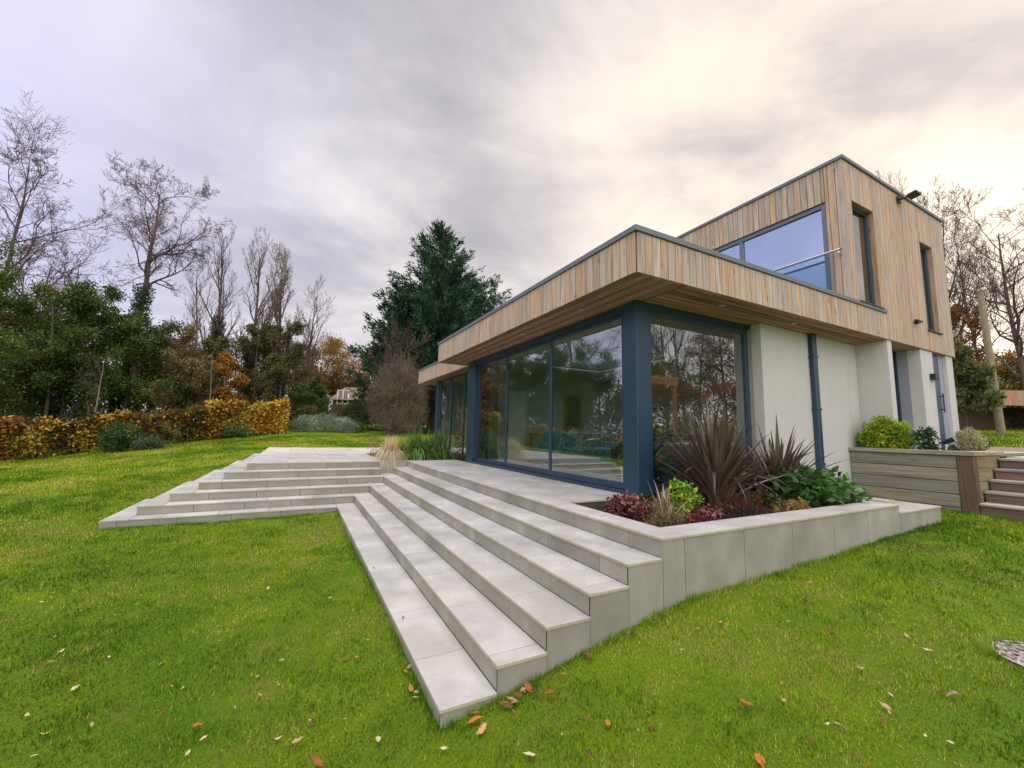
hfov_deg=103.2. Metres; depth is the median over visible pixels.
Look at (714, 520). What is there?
bark mulch
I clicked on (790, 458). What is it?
phormium
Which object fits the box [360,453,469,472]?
planting bed
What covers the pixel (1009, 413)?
privet hedge
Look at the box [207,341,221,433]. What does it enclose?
bare tree
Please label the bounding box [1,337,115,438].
laurel
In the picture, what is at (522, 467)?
sliding door
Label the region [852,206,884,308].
window
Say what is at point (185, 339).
hornbeam
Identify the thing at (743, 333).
corner window
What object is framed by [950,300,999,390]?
oak tree
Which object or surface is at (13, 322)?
hawthorn
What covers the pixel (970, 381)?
hawthorn
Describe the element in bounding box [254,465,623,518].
terrace base
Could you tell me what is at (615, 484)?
sliding door
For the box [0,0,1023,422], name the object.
sky
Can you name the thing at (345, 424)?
lavender
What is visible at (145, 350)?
yew tree
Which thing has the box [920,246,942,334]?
window
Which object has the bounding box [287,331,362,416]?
oak tree
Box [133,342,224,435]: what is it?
hawthorn
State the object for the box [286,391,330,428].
yew hedge
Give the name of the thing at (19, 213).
bare tree
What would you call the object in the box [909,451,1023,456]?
porch paving
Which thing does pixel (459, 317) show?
conifer
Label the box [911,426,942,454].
skimmia
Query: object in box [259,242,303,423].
bare tree
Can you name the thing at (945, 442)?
garden spike light
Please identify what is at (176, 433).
dogwood
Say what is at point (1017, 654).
pebble cover
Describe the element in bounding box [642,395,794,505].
phormium
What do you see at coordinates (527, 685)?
fallen leaf
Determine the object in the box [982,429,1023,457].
lawn ground
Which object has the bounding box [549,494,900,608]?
stone planter
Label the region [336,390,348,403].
window
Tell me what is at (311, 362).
oak tree
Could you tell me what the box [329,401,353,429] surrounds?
cotoneaster
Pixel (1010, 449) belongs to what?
gravel path
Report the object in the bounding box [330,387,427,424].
house
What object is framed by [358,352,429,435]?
twiggy shrub
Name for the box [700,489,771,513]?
heuchera
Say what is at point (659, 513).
heather
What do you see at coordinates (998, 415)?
telegraph pole
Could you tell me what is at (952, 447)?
skimmia
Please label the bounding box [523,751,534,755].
fallen leaf
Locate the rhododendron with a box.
[221,424,252,438]
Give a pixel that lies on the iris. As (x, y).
(444, 445)
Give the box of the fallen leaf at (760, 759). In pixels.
[754,745,765,767]
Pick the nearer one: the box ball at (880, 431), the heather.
the heather
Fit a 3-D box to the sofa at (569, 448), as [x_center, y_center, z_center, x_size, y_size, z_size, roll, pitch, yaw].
[1.733,1.612,10.067,2.000,0.810,0.900,5,-8,-27]
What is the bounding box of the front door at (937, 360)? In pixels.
[932,354,949,449]
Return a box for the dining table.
[527,434,603,460]
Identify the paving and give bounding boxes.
[246,447,635,505]
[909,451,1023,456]
[1006,456,1023,458]
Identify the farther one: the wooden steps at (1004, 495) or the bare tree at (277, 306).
the bare tree at (277, 306)
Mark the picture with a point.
(572, 411)
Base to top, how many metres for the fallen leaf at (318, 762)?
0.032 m
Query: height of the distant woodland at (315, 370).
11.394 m
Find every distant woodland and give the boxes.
[0,305,325,426]
[290,370,1022,420]
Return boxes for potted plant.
[585,406,681,481]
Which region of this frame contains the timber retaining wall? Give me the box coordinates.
[849,447,1003,514]
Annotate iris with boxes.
[436,425,452,459]
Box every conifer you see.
[342,218,494,430]
[346,280,438,410]
[423,272,480,418]
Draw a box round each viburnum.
[96,419,143,452]
[130,436,168,450]
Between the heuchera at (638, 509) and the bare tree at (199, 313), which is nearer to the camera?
the heuchera at (638, 509)
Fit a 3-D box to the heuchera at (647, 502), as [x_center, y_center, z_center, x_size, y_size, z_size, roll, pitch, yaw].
[1.403,1.405,4.756,0.825,0.270,0.491,5,-8,-27]
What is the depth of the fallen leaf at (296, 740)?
2.21 m
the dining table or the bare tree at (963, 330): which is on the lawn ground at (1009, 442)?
the bare tree at (963, 330)
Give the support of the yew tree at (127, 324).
on the lawn ground at (702, 699)
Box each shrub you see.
[349,420,366,432]
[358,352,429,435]
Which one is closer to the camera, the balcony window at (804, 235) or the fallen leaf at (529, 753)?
the fallen leaf at (529, 753)
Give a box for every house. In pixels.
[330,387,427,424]
[418,154,959,499]
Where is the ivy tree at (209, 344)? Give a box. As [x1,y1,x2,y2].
[181,334,247,408]
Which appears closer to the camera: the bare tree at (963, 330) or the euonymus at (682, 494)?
the euonymus at (682, 494)
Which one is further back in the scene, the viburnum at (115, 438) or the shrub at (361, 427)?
the shrub at (361, 427)
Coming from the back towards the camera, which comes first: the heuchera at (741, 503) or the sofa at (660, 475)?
the sofa at (660, 475)
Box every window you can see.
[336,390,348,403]
[647,309,753,492]
[714,203,831,290]
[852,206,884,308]
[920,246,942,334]
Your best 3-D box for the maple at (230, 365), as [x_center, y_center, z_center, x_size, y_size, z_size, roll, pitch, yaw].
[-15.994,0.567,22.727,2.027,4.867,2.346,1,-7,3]
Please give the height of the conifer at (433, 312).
16.905 m
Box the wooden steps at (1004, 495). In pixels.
[979,458,1023,521]
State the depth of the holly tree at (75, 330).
18.70 m
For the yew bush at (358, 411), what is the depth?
26.63 m
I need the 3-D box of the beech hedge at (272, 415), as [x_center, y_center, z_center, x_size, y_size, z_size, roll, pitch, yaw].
[-14.109,1.808,21.664,1.631,2.572,4.077,-5,-9,45]
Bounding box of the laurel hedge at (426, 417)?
[350,398,434,431]
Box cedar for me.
[451,274,511,330]
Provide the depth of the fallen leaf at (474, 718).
2.26 m
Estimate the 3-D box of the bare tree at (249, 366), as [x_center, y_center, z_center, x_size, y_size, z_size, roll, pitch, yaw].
[-17.319,-3.496,27.411,3.443,14.588,3.070,5,-8,-27]
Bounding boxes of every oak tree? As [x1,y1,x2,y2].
[283,340,333,393]
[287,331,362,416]
[322,343,372,404]
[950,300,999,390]
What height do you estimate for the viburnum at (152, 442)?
0.760 m
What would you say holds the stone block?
on the lawn ground at (702, 699)
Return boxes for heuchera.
[603,493,657,514]
[604,488,652,520]
[685,507,715,522]
[687,502,733,518]
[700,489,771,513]
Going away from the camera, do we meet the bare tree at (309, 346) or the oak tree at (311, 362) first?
the bare tree at (309, 346)
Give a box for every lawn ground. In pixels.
[0,423,1023,767]
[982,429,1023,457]
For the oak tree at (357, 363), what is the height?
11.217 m
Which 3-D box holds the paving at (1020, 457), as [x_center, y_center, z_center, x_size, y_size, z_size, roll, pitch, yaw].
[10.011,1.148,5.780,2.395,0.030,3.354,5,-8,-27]
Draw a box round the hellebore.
[766,462,874,506]
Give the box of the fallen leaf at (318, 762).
[311,754,324,765]
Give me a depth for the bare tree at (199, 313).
29.93 m
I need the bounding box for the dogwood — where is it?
[144,419,181,443]
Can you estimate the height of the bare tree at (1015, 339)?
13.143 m
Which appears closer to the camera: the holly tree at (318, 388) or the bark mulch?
the bark mulch
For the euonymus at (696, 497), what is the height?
0.335 m
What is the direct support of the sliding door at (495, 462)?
in the house at (813, 304)
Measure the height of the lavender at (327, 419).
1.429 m
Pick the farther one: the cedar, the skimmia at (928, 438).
the cedar
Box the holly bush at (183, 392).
[162,379,211,428]
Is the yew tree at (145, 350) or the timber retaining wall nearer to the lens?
the timber retaining wall
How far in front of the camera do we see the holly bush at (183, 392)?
22.00 m
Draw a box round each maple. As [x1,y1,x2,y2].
[205,351,250,419]
[957,343,1023,407]
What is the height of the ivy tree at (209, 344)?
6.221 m
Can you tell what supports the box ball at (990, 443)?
on the gravel path
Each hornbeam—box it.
[114,333,184,415]
[126,314,202,429]
[963,345,1016,384]
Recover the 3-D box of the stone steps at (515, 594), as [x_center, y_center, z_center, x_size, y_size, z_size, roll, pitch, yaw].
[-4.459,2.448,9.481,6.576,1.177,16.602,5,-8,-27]
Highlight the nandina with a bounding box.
[453,430,464,459]
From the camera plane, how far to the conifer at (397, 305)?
29.95 m
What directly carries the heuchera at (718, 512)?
on the stone planter
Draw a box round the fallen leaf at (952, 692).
[947,690,959,695]
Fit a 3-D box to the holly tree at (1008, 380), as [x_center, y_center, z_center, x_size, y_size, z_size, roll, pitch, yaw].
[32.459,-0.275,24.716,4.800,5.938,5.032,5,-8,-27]
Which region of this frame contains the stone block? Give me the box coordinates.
[862,497,941,533]
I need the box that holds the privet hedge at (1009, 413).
[963,389,1023,428]
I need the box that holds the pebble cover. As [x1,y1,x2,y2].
[990,640,1023,668]
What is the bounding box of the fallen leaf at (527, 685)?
[524,679,531,692]
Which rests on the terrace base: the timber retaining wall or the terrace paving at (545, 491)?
the terrace paving at (545, 491)
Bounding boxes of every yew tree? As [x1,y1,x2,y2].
[0,279,151,438]
[92,311,183,433]
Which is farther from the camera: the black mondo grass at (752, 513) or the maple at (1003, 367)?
the maple at (1003, 367)
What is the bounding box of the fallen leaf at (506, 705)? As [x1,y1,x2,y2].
[499,701,513,707]
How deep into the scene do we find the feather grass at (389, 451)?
10.53 m
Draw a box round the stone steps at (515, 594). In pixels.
[98,453,663,728]
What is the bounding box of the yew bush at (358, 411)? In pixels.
[339,401,375,430]
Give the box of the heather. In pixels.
[643,498,688,526]
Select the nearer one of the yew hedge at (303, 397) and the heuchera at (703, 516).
the heuchera at (703, 516)
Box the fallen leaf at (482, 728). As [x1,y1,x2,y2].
[477,720,488,733]
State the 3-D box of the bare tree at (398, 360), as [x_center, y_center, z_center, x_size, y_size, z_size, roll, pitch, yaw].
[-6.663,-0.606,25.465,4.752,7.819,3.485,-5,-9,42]
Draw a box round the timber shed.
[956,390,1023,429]
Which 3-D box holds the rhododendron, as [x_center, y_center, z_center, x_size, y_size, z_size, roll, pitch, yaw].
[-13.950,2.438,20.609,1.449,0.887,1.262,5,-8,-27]
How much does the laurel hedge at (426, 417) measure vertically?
2.631 m
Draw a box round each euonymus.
[661,477,694,517]
[684,487,704,516]
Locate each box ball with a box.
[855,415,920,453]
[965,433,993,450]
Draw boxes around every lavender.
[289,414,320,431]
[301,412,343,431]
[325,416,360,432]
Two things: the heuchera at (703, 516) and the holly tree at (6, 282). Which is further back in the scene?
the holly tree at (6, 282)
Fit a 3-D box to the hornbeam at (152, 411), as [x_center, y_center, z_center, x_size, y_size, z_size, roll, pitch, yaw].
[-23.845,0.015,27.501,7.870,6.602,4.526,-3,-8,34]
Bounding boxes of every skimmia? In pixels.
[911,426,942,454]
[942,443,960,455]
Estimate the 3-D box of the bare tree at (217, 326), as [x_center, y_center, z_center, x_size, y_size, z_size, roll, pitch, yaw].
[-19.081,-3.624,26.233,3.528,14.731,3.085,0,-7,7]
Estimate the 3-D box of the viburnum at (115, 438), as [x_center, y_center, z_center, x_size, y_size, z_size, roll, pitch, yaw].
[-15.787,2.149,16.365,1.525,1.491,1.372,5,-8,-27]
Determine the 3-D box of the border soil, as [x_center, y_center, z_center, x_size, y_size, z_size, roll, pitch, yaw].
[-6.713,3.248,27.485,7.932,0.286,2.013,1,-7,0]
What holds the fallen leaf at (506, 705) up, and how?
on the lawn ground at (702, 699)
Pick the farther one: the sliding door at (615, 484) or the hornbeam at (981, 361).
the hornbeam at (981, 361)
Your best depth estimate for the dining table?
11.43 m
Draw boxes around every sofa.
[538,432,619,467]
[611,434,707,481]
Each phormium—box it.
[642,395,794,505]
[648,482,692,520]
[736,414,846,498]
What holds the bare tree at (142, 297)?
on the lawn ground at (702, 699)
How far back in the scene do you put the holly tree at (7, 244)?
19.65 m
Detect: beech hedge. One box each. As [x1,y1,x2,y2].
[0,404,208,461]
[201,397,291,439]
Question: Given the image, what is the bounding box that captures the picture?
[564,393,581,429]
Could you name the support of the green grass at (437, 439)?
in the planting bed
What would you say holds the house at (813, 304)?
on the lawn ground at (702, 699)
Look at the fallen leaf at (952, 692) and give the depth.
2.25 m
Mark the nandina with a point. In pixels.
(458, 455)
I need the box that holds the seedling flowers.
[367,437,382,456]
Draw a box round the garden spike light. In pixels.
[940,437,954,449]
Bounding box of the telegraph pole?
[976,291,1005,433]
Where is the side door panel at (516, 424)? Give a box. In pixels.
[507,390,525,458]
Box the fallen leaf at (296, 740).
[286,736,303,744]
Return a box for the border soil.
[363,429,433,433]
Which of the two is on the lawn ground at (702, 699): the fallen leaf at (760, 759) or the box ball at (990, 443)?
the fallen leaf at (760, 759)
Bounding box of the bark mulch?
[603,498,840,525]
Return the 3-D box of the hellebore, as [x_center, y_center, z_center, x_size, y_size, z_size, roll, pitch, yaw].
[4.052,1.411,5.386,1.544,0.729,1.063,5,-8,-27]
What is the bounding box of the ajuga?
[731,487,785,507]
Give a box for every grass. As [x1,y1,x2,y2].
[368,431,406,472]
[383,436,415,459]
[399,426,445,466]
[421,428,456,459]
[720,504,761,518]
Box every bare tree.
[0,88,140,314]
[73,348,121,441]
[95,150,234,437]
[181,223,243,429]
[183,253,219,419]
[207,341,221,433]
[225,227,288,422]
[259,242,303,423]
[289,275,335,384]
[369,310,434,433]
[399,358,435,432]
[875,169,1023,360]
[933,187,1023,389]
[941,216,1023,363]
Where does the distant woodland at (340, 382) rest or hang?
on the lawn ground at (702, 699)
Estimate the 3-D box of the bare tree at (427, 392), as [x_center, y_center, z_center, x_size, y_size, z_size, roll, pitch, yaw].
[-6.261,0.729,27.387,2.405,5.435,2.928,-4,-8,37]
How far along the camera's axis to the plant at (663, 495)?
4.26 m
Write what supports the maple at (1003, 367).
on the lawn ground at (1009, 442)
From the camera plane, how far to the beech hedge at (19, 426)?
16.67 m
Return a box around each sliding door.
[475,355,509,465]
[504,340,553,474]
[549,313,624,489]
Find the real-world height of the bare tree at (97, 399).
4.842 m
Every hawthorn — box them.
[0,267,101,433]
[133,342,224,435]
[952,335,1006,430]
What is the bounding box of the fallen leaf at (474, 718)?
[468,715,483,722]
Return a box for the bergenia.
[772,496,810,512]
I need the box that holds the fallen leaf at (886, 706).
[879,701,894,711]
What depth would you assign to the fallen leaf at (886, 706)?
2.13 m
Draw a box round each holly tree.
[0,227,35,412]
[0,250,42,418]
[0,269,134,442]
[289,374,329,424]
[996,348,1023,389]
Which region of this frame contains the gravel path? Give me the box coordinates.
[985,447,1023,451]
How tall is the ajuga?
0.312 m
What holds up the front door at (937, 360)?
in the house at (813, 304)
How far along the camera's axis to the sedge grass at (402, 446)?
10.94 m
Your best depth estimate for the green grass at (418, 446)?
11.07 m
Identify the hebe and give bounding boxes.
[954,425,990,450]
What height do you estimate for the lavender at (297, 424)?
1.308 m

